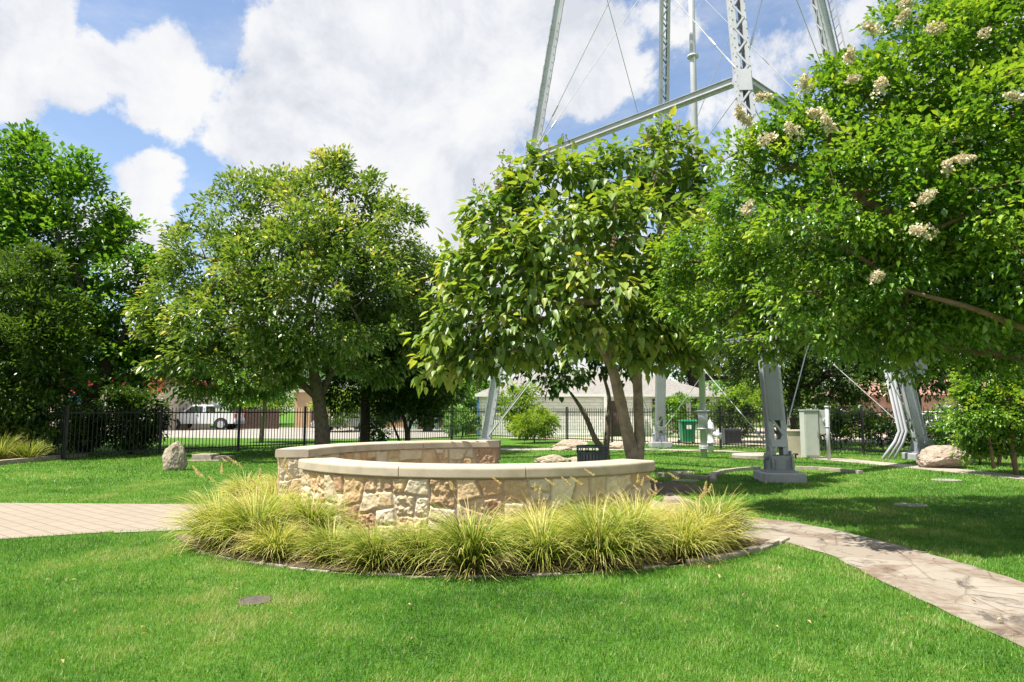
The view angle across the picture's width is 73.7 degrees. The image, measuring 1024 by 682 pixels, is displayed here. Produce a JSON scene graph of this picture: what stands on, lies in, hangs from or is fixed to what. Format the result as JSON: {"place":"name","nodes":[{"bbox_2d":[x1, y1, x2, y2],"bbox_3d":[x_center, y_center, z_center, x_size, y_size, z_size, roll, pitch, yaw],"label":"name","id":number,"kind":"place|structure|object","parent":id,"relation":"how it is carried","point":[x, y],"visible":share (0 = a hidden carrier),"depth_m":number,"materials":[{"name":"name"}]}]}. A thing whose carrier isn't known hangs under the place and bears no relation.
{"place":"outdoors","nodes":[
{"label":"outdoors","id":0,"kind":"place"},
{"bbox_2d":[0,503,228,538],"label":"paver path","id":1,"kind":"structure","parent":0,"point":[18,520],"depth_m":9.85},
{"bbox_2d":[108,428,447,438],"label":"road","id":2,"kind":"structure","parent":0,"point":[415,433],"depth_m":45.19,"materials":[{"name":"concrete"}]},
{"bbox_2d":[50,378,213,430],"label":"storefront","id":3,"kind":"object","parent":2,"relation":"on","point":[175,405],"visible":0.03,"depth_m":53.20,"materials":[{"name":"beige paint"}]},
{"bbox_2d":[176,405,245,429],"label":"pickup truck","id":4,"kind":"object","parent":2,"relation":"on","point":[216,421],"visible":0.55,"depth_m":53.64,"materials":[{"name":"white metal"}]},
{"bbox_2d":[234,409,279,428],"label":"board fence","id":5,"kind":"object","parent":2,"relation":"on","point":[268,424],"visible":0.45,"depth_m":56.61,"materials":[{"name":"brown wood"}]},
{"bbox_2d":[310,413,375,430],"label":"parked car","id":6,"kind":"object","parent":2,"relation":"on","point":[352,422],"visible":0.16,"depth_m":48.82,"materials":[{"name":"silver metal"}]},
{"bbox_2d":[0,411,1023,681],"bbox_3d":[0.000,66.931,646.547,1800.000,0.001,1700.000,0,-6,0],"label":"ground","id":7,"kind":"structure","parent":0,"point":[492,583],"depth_m":5.61,"materials":[{"name":"plant"}]},
{"bbox_2d":[0,118,180,452],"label":"shade tree","id":8,"kind":"object","parent":7,"relation":"on","point":[26,211],"visible":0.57,"depth_m":25.82,"materials":[{"name":"green plant"}]},
{"bbox_2d":[57,384,176,453],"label":"evergreen shrub","id":9,"kind":"object","parent":7,"relation":"on","point":[124,397],"visible":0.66,"depth_m":24.13,"materials":[{"name":"green plant"}]},
{"bbox_2d":[114,527,191,532],"bbox_3d":[-4.402,2.441,8.853,1.388,0.001,0.242,1,-6,-12],"label":"path border","id":10,"kind":"object","parent":7,"relation":"on","point":[149,530],"visible":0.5,"depth_m":8.76,"materials":[{"name":"concrete"}]},
{"bbox_2d":[162,441,187,470],"bbox_3d":[-8.773,3.031,17.777,0.640,0.867,0.492,0,-6,0],"label":"standing stone","id":11,"kind":"object","parent":7,"relation":"on","point":[174,456],"visible":0.86,"depth_m":17.65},
{"bbox_2d":[164,353,255,409],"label":"background tree","id":12,"kind":"object","parent":7,"relation":"on","point":[222,404],"visible":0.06,"depth_m":63.68,"materials":[{"name":"green plant"}]},
{"bbox_2d":[187,453,233,460],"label":"stone slab","id":13,"kind":"structure","parent":7,"relation":"on","point":[208,456],"depth_m":21.02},
{"bbox_2d":[212,373,294,415],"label":"background tree","id":14,"kind":"object","parent":7,"relation":"on","point":[218,402],"visible":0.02,"depth_m":74.52,"materials":[{"name":"green plant"}]},
{"bbox_2d":[237,595,270,605],"bbox_3d":[-2.096,2.124,5.564,0.270,0.033,0.270,0,-6,0],"label":"valve cover","id":15,"kind":"object","parent":7,"relation":"on","point":[255,599],"visible":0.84,"depth_m":5.57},
{"bbox_2d":[227,387,294,415],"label":"bright bush","id":16,"kind":"object","parent":7,"relation":"on","point":[281,404],"visible":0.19,"depth_m":65.10,"materials":[{"name":"green plant"}]},
{"bbox_2d":[218,332,308,442],"bbox_3d":[-11.954,2.003,32.801,4.433,5.818,3.536,0,-6,0],"label":"young tree","id":17,"kind":"object","parent":7,"relation":"on","point":[264,397],"visible":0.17,"depth_m":32.71,"materials":[{"name":"green plant"}]},
{"bbox_2d":[63,405,484,459],"bbox_3d":[-7.650,3.669,29.330,0.090,1.700,20.347,-5,-7,39],"label":"metal fence","id":18,"kind":"object","parent":7,"relation":"on","point":[238,446],"visible":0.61,"depth_m":25.74,"materials":[{"name":"metal"}]},
{"bbox_2d":[119,142,453,444],"bbox_3d":[-7.961,-1.484,24.585,12.590,11.142,10.696,0,-6,0],"label":"oak tree","id":19,"kind":"object","parent":7,"relation":"on","point":[261,286],"visible":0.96,"depth_m":22.44,"materials":[{"name":"green plant"}]},
{"bbox_2d":[306,386,375,430],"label":"bright bush","id":20,"kind":"object","parent":7,"relation":"on","point":[333,421],"visible":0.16,"depth_m":48.36,"materials":[{"name":"green plant"}]},
{"bbox_2d":[292,389,444,427],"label":"shop","id":21,"kind":"structure","parent":7,"relation":"on","point":[303,397],"depth_m":59.68,"materials":[{"name":"beige paint"}]},
{"bbox_2d":[357,413,392,442],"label":"leafy bush","id":22,"kind":"object","parent":7,"relation":"on","point":[380,434],"visible":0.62,"depth_m":26.75,"materials":[{"name":"green plant"}]},
{"bbox_2d":[275,440,500,498],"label":"stone wall","id":23,"kind":"structure","parent":7,"relation":"on","point":[461,451],"depth_m":13.10,"materials":[{"name":"stone"}]},
{"bbox_2d":[318,239,475,441],"bbox_3d":[-4.583,0.019,27.026,6.465,8.605,4.284,1,-6,-10],"label":"evergreen tree","id":24,"kind":"object","parent":7,"relation":"on","point":[364,409],"visible":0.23,"depth_m":26.39,"materials":[{"name":"green plant"}]},
{"bbox_2d":[363,357,458,440],"bbox_3d":[-3.767,2.369,26.091,3.410,3.736,2.602,-3,-6,24],"label":"multistem tree","id":25,"kind":"object","parent":7,"relation":"on","point":[431,408],"visible":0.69,"depth_m":25.81,"materials":[{"name":"green plant"}]},
{"bbox_2d":[391,361,463,431],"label":"background tree","id":26,"kind":"object","parent":7,"relation":"on","point":[407,414],"visible":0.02,"depth_m":49.41,"materials":[{"name":"green plant"}]},
{"bbox_2d":[442,404,483,437],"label":"rose bush","id":27,"kind":"object","parent":7,"relation":"on","point":[470,420],"visible":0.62,"depth_m":36.49,"materials":[{"name":"green plant"}]},
{"bbox_2d":[440,375,489,421],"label":"background tree","id":28,"kind":"object","parent":7,"relation":"on","point":[467,403],"visible":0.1,"depth_m":63.96,"materials":[{"name":"green plant"}]},
{"bbox_2d":[175,533,770,574],"bbox_3d":[-0.513,2.334,7.839,7.288,0.001,2.928,0,-6,0],"label":"mulch bed","id":29,"kind":"object","parent":7,"relation":"on","point":[754,541],"visible":0.27,"depth_m":6.81,"materials":[{"name":"soil"}]},
{"bbox_2d":[156,463,275,553],"bbox_3d":[-3.352,1.875,7.758,1.378,0.915,1.402,0,-6,1],"label":"grass clump","id":30,"kind":"object","parent":29,"relation":"on","point":[203,540],"visible":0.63,"depth_m":7.58,"materials":[{"name":"plant"}]},
{"bbox_2d":[188,476,267,523],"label":"grass clump","id":31,"kind":"object","parent":29,"relation":"on","point":[213,481],"visible":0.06,"depth_m":8.36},
{"bbox_2d":[209,458,277,502],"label":"grass clump","id":32,"kind":"object","parent":29,"relation":"on","point":[236,483],"visible":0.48,"depth_m":11.43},
{"bbox_2d":[182,468,315,557],"bbox_3d":[-2.873,1.843,7.510,1.452,0.926,1.434,1,-6,-7],"label":"grass clump","id":33,"kind":"object","parent":29,"relation":"on","point":[237,518],"visible":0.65,"depth_m":7.34,"materials":[{"name":"plant"}]},
{"bbox_2d":[256,458,278,498],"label":"grass clump","id":34,"kind":"object","parent":29,"relation":"on","point":[272,478],"visible":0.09,"depth_m":11.94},
{"bbox_2d":[222,456,314,513],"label":"grass clump","id":35,"kind":"object","parent":29,"relation":"on","point":[271,487],"visible":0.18,"depth_m":8.55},
{"bbox_2d":[226,501,318,563],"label":"grass clump","id":36,"kind":"object","parent":29,"relation":"on","point":[276,545],"visible":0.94,"depth_m":7.02,"materials":[{"name":"plant"}]},
{"bbox_2d":[247,477,330,538],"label":"grass clump","id":37,"kind":"object","parent":29,"relation":"on","point":[289,505],"visible":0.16,"depth_m":8.11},
{"bbox_2d":[256,471,364,544],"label":"grass clump","id":38,"kind":"object","parent":29,"relation":"on","point":[325,519],"visible":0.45,"depth_m":7.86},
{"bbox_2d":[271,506,370,568],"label":"grass clump","id":39,"kind":"object","parent":29,"relation":"on","point":[324,559],"visible":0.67,"depth_m":6.86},
{"bbox_2d":[313,503,420,574],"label":"grass clump","id":40,"kind":"object","parent":29,"relation":"on","point":[364,560],"visible":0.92,"depth_m":6.57,"materials":[{"name":"plant"}]},
{"bbox_2d":[357,498,459,573],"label":"grass clump","id":41,"kind":"object","parent":29,"relation":"on","point":[406,556],"visible":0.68,"depth_m":6.61,"materials":[{"name":"plant"}]},
{"bbox_2d":[385,481,543,582],"bbox_3d":[-0.433,1.761,6.600,1.560,0.907,1.521,2,-6,-19],"label":"grass clump","id":42,"kind":"object","parent":29,"relation":"on","point":[470,553],"visible":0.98,"depth_m":6.43,"materials":[{"name":"plant"}]},
{"bbox_2d":[492,477,581,557],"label":"grass clump","id":43,"kind":"object","parent":29,"relation":"on","point":[537,516],"visible":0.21,"depth_m":7.47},
{"bbox_2d":[481,495,602,575],"bbox_3d":[0.236,1.871,6.813,1.428,0.728,1.409,-2,-6,23],"label":"grass clump","id":44,"kind":"object","parent":29,"relation":"on","point":[546,558],"visible":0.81,"depth_m":6.64,"materials":[{"name":"plant"}]},
{"bbox_2d":[535,479,626,553],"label":"grass clump","id":45,"kind":"object","parent":29,"relation":"on","point":[567,508],"visible":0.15,"depth_m":7.78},
{"bbox_2d":[533,477,664,575],"bbox_3d":[0.819,1.781,6.814,1.445,0.910,1.409,-1,-6,13],"label":"grass clump","id":46,"kind":"object","parent":29,"relation":"on","point":[604,560],"visible":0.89,"depth_m":6.63,"materials":[{"name":"plant"}]},
{"bbox_2d":[559,476,688,569],"bbox_3d":[1.101,1.831,7.023,1.443,0.853,1.471,0,-6,-2],"label":"grass clump","id":47,"kind":"object","parent":29,"relation":"on","point":[641,557],"visible":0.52,"depth_m":6.87,"materials":[{"name":"plant"}]},
{"bbox_2d":[587,470,683,547],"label":"grass clump","id":48,"kind":"object","parent":29,"relation":"on","point":[636,504],"visible":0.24,"depth_m":7.91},
{"bbox_2d":[619,485,681,528],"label":"grass clump","id":49,"kind":"object","parent":29,"relation":"on","point":[653,503],"visible":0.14,"depth_m":8.30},
{"bbox_2d":[639,488,740,565],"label":"grass clump","id":50,"kind":"object","parent":29,"relation":"on","point":[697,544],"visible":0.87,"depth_m":7.05,"materials":[{"name":"plant"}]},
{"bbox_2d":[646,475,771,558],"bbox_3d":[2.084,1.909,7.600,1.418,0.814,1.408,4,-7,-33],"label":"grass clump","id":51,"kind":"object","parent":29,"relation":"on","point":[731,524],"visible":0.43,"depth_m":7.41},
{"bbox_2d":[653,472,773,549],"bbox_3d":[2.299,1.932,7.883,1.398,0.825,1.425,1,-6,-8],"label":"grass clump","id":52,"kind":"object","parent":29,"relation":"on","point":[742,518],"visible":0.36,"depth_m":7.77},
{"bbox_2d":[194,536,789,577],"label":"bed kerb","id":53,"kind":"structure","parent":7,"relation":"on","point":[773,543],"depth_m":6.92,"materials":[{"name":"stone"}]},
{"bbox_2d":[0,530,1000,662],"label":"fallen leaves","id":54,"kind":"object","parent":7,"relation":"on","point":[62,660],"visible":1,"depth_m":5.32,"materials":[{"name":"brown plant"}]},
{"bbox_2d":[496,380,544,439],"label":"vine shrub","id":55,"kind":"object","parent":7,"relation":"on","point":[525,398],"visible":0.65,"depth_m":35.65,"materials":[{"name":"green plant"}]},
{"bbox_2d":[504,403,563,442],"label":"arching shrub","id":56,"kind":"object","parent":7,"relation":"on","point":[527,426],"visible":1,"depth_m":32.09,"materials":[{"name":"green plant"}]},
{"bbox_2d":[534,454,570,462],"bbox_3d":[1.189,3.436,19.477,1.139,0.409,0.604,0,-6,0],"label":"boulder","id":57,"kind":"object","parent":7,"relation":"on","point":[553,458],"visible":0.48,"depth_m":19.26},
{"bbox_2d":[550,446,571,450],"bbox_3d":[1.944,4.189,26.410,0.859,0.242,0.703,5,-7,-38],"label":"boulder","id":58,"kind":"object","parent":7,"relation":"on","point":[560,448],"visible":0.66,"depth_m":26.26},
{"bbox_2d":[494,310,641,459],"bbox_3d":[1.518,1.206,17.181,4.276,4.260,2.037,0,-6,0],"label":"redbud tree","id":59,"kind":"object","parent":7,"relation":"on","point":[553,387],"visible":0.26,"depth_m":16.83,"materials":[{"name":"green plant"}]},
{"bbox_2d":[550,439,587,447],"bbox_3d":[2.344,4.273,28.062,1.571,0.474,0.830,0,-6,0],"label":"boulder","id":60,"kind":"object","parent":7,"relation":"on","point":[571,443],"visible":0.59,"depth_m":27.86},
{"bbox_2d":[475,369,719,435],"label":"white house","id":61,"kind":"structure","parent":7,"relation":"on","point":[593,398],"depth_m":40.81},
{"bbox_2d":[610,401,626,435],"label":"door","id":62,"kind":"structure","parent":61,"relation":"in","point":[615,419],"depth_m":40.67,"materials":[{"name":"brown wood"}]},
{"bbox_2d":[691,399,709,423],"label":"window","id":63,"kind":"structure","parent":61,"relation":"in","point":[696,400],"depth_m":40.79,"materials":[{"name":"brown glass"}]},
{"bbox_2d":[609,442,623,448],"bbox_3d":[4.276,4.260,27.498,1.071,0.405,0.693,0,-6,0],"label":"boulder","id":64,"kind":"object","parent":7,"relation":"on","point":[616,445],"visible":0.39,"depth_m":27.24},
{"bbox_2d":[501,437,765,446],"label":"gravel","id":65,"kind":"structure","parent":7,"relation":"on","point":[754,440],"depth_m":35.90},
{"bbox_2d":[651,391,698,435],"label":"house shrub","id":66,"kind":"object","parent":65,"relation":"on","point":[676,400],"visible":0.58,"depth_m":37.78,"materials":[{"name":"green plant"}]},
{"bbox_2d":[677,419,696,443],"bbox_3d":[8.035,4.161,31.357,0.739,1.122,0.820,0,-6,0],"label":"wheeled bin","id":67,"kind":"object","parent":65,"relation":"on","point":[691,432],"visible":0.74,"depth_m":31.03,"materials":[{"name":"green plastic"}]},
{"bbox_2d":[698,396,760,438],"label":"hedge shrub","id":68,"kind":"object","parent":65,"relation":"on","point":[724,405],"visible":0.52,"depth_m":32.58,"materials":[{"name":"green plant"}]},
{"bbox_2d":[721,428,740,443],"bbox_3d":[10.153,4.402,31.706,0.800,0.680,0.725,0,-6,0],"label":"cooling unit","id":69,"kind":"object","parent":65,"relation":"on","point":[730,435],"visible":0.76,"depth_m":31.36,"materials":[{"name":"paint"}]},
{"bbox_2d":[650,481,703,493],"bbox_3d":[2.400,2.945,13.774,3.000,0.001,2.400,0,-6,0],"label":"mulch ring","id":70,"kind":"object","parent":7,"relation":"on","point":[668,487],"visible":0.39,"depth_m":13.67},
{"bbox_2d":[399,105,733,459],"bbox_3d":[1.252,-0.992,14.117,6.802,8.078,4.404,0,-6,0],"label":"catalpa tree","id":71,"kind":"object","parent":70,"relation":"on","point":[519,250],"visible":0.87,"depth_m":13.15,"materials":[{"name":"green plant"}]},
{"bbox_2d":[576,445,607,461],"bbox_3d":[1.579,2.462,13.420,0.636,0.815,0.636,0,-6,0],"label":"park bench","id":72,"kind":"object","parent":70,"relation":"on","point":[591,455],"visible":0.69,"depth_m":13.21,"materials":[{"name":"paint"}]},
{"bbox_2d":[655,472,710,479],"bbox_3d":[3.949,3.113,15.676,1.430,0.100,0.244,-5,-8,43],"label":"lawn edging","id":73,"kind":"object","parent":7,"relation":"on","point":[677,475],"visible":0.63,"depth_m":15.66,"materials":[{"name":"concrete"}]},
{"bbox_2d":[643,277,758,395],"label":"pecan tree","id":74,"kind":"object","parent":7,"relation":"on","point":[692,380],"visible":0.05,"depth_m":45.85,"materials":[{"name":"green plant"}]},
{"bbox_2d":[477,0,933,482],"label":"water tower","id":75,"kind":"structure","parent":7,"relation":"on","point":[747,86],"depth_m":21.53,"materials":[{"name":"silver metal"}]},
{"bbox_2d":[707,420,721,451],"bbox_3d":[7.427,3.533,25.344,0.763,1.210,0.461,-3,-7,28],"label":"fire hydrant","id":76,"kind":"object","parent":7,"relation":"on","point":[712,432],"visible":0.66,"depth_m":25.25,"materials":[{"name":"silver metal"}]},
{"bbox_2d":[708,466,760,481],"bbox_3d":[5.209,3.193,16.474,0.625,0.100,3.855,-4,-7,33],"label":"lawn edging","id":77,"kind":"object","parent":7,"relation":"on","point":[713,474],"visible":0.73,"depth_m":16.96,"materials":[{"name":"concrete"}]},
{"bbox_2d":[696,377,786,436],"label":"garden shrub","id":78,"kind":"object","parent":7,"relation":"on","point":[742,391],"visible":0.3,"depth_m":40.08,"materials":[{"name":"green plant"}]},
{"bbox_2d":[731,452,763,458],"bbox_3d":[7.790,3.739,22.263,1.240,0.180,1.240,0,-6,0],"label":"concrete pad","id":79,"kind":"object","parent":7,"relation":"on","point":[746,455],"visible":0.73,"depth_m":21.81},
{"bbox_2d":[491,405,1022,459],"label":"metal fence","id":80,"kind":"object","parent":7,"relation":"on","point":[719,412],"visible":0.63,"depth_m":27.29,"materials":[{"name":"metal"}]},
{"bbox_2d":[500,448,1023,478],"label":"footpath","id":81,"kind":"structure","parent":7,"relation":"on","point":[994,474],"depth_m":19.79,"materials":[{"name":"concrete"}]},
{"bbox_2d":[787,430,800,456],"bbox_3d":[9.382,3.413,22.772,0.680,0.890,0.610,0,-6,0],"label":"equipment box","id":82,"kind":"object","parent":81,"relation":"on","point":[794,443],"visible":0.3,"depth_m":22.51,"materials":[{"name":"beige paint"}]},
{"bbox_2d":[798,410,829,457],"bbox_3d":[9.804,2.990,22.084,0.850,1.532,0.465,0,-6,0],"label":"utility cabinet","id":83,"kind":"object","parent":81,"relation":"on","point":[812,425],"visible":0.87,"depth_m":21.95,"materials":[{"name":"metal"}]},
{"bbox_2d":[824,406,830,459],"bbox_3d":[9.909,2.889,21.418,0.135,1.700,0.135,0,-6,0],"label":"conduit post","id":84,"kind":"object","parent":81,"relation":"on","point":[827,426],"visible":0.9,"depth_m":21.38,"materials":[{"name":"silver metal"}]},
{"bbox_2d":[728,380,804,432],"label":"garden shrub","id":85,"kind":"object","parent":7,"relation":"on","point":[752,389],"visible":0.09,"depth_m":47.24,"materials":[{"name":"green plant"}]},
{"bbox_2d":[705,359,834,408],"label":"background tree","id":86,"kind":"object","parent":7,"relation":"on","point":[715,388],"visible":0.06,"depth_m":65.72,"materials":[{"name":"green plant"}]},
{"bbox_2d":[710,229,932,429],"bbox_3d":[14.188,-0.433,32.070,11.477,10.532,7.302,0,-6,0],"label":"live oak","id":87,"kind":"object","parent":7,"relation":"on","point":[834,395],"visible":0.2,"depth_m":30.61,"materials":[{"name":"green plant"}]},
{"bbox_2d":[786,346,864,409],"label":"background tree","id":88,"kind":"object","parent":7,"relation":"on","point":[829,380],"visible":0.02,"depth_m":58.00,"materials":[{"name":"green plant"}]},
{"bbox_2d":[795,466,862,473],"bbox_3d":[8.089,3.285,17.376,0.415,0.100,1.779,4,-7,-36],"label":"lawn edging","id":89,"kind":"object","parent":7,"relation":"on","point":[830,469],"visible":0.68,"depth_m":17.42,"materials":[{"name":"concrete"}]},
{"bbox_2d":[790,400,871,447],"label":"bush","id":90,"kind":"object","parent":7,"relation":"on","point":[838,418],"visible":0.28,"depth_m":26.79,"materials":[{"name":"green plant"}]},
{"bbox_2d":[639,0,1023,391],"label":"crape myrtle","id":91,"kind":"object","parent":7,"relation":"on","point":[942,195],"visible":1,"depth_m":7.75,"materials":[{"name":"green plant"}]},
{"bbox_2d":[837,403,922,451],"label":"bush","id":92,"kind":"object","parent":7,"relation":"on","point":[868,432],"visible":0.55,"depth_m":25.43,"materials":[{"name":"green plant"}]},
{"bbox_2d":[893,503,927,506],"bbox_3d":[6.491,2.683,11.128,0.521,0.040,0.405,2,-6,-18],"label":"stepping stone","id":93,"kind":"object","parent":7,"relation":"on","point":[911,504],"visible":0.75,"depth_m":11.11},
{"bbox_2d":[811,375,1022,434],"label":"brick house","id":94,"kind":"structure","parent":7,"relation":"on","point":[882,402],"depth_m":43.35,"materials":[{"name":"red brick"}]},
{"bbox_2d":[905,414,959,444],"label":"bush","id":95,"kind":"object","parent":7,"relation":"on","point":[926,428],"visible":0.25,"depth_m":24.33,"materials":[{"name":"green plant"}]},
{"bbox_2d":[876,279,1010,410],"bbox_3d":[17.822,0.725,27.652,6.706,7.322,4.204,0,-6,0],"label":"street tree","id":96,"kind":"object","parent":7,"relation":"on","point":[940,384],"visible":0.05,"depth_m":26.84,"materials":[{"name":"green plant"}]},
{"bbox_2d":[916,445,971,467],"bbox_3d":[11.673,3.180,18.427,1.326,0.742,0.840,0,-6,0],"label":"boulder","id":97,"kind":"object","parent":7,"relation":"on","point":[936,456],"visible":0.78,"depth_m":18.24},
{"bbox_2d":[922,400,1021,463],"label":"bush","id":98,"kind":"object","parent":7,"relation":"on","point":[945,429],"visible":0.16,"depth_m":19.86,"materials":[{"name":"green plant"}]},
{"bbox_2d":[942,332,1023,474],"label":"leafy shrub","id":99,"kind":"object","parent":7,"relation":"on","point":[1004,426],"visible":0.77,"depth_m":16.33,"materials":[{"name":"green plant"}]},
{"label":"mulch border","id":100,"kind":"structure","parent":7,"relation":"on","visible":0},
{"bbox_2d":[0,429,27,459],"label":"grass tuft","id":101,"kind":"object","parent":100,"relation":"on","point":[3,447],"visible":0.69,"depth_m":20.37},
{"bbox_2d":[2,438,52,459],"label":"grass tuft","id":102,"kind":"object","parent":100,"relation":"on","point":[31,452],"visible":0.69,"depth_m":20.54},
{"bbox_2d":[0,405,65,458],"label":"metal fence","id":103,"kind":"object","parent":100,"relation":"on","point":[63,431],"visible":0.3,"depth_m":21.74,"materials":[{"name":"metal"}]},
{"bbox_2d":[0,454,87,464],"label":"bed edging","id":104,"kind":"object","parent":100,"relation":"on","point":[18,460],"visible":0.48,"depth_m":20.53,"materials":[{"name":"stone"}]},
{"bbox_2d":[0,238,110,457],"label":"evergreen bush","id":105,"kind":"object","parent":100,"relation":"on","point":[19,336],"visible":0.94,"depth_m":21.82,"materials":[{"name":"green plant"}]},
{"bbox_2d":[44,410,102,453],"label":"corner shrub","id":106,"kind":"object","parent":100,"relation":"on","point":[85,437],"visible":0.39,"depth_m":23.67,"materials":[{"name":"green plant"}]},
{"bbox_2d":[0,0,1023,410],"label":"sky","id":107,"kind":"structure","parent":0,"point":[172,94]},
{"bbox_2d":[683,382,789,424],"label":"long building","id":108,"kind":"structure","parent":0,"point":[731,400],"depth_m":71.76,"materials":[{"name":"beige paint"}]},
{"bbox_2d":[718,428,949,442],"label":"street","id":109,"kind":"structure","parent":0,"point":[761,434],"depth_m":41.64,"materials":[{"name":"asphalt"}]},
{"bbox_2d":[657,492,1023,646],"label":"flagstone path","id":110,"kind":"structure","parent":0,"point":[950,586],"depth_m":6.42,"materials":[{"name":"stone"}]},
{"label":"ring paving","id":111,"kind":"structure","parent":0,"visible":0},
{"bbox_2d":[298,457,654,540],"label":"stone wall","id":112,"kind":"structure","parent":111,"relation":"on","point":[401,487],"depth_m":8.12,"materials":[{"name":"stone"}]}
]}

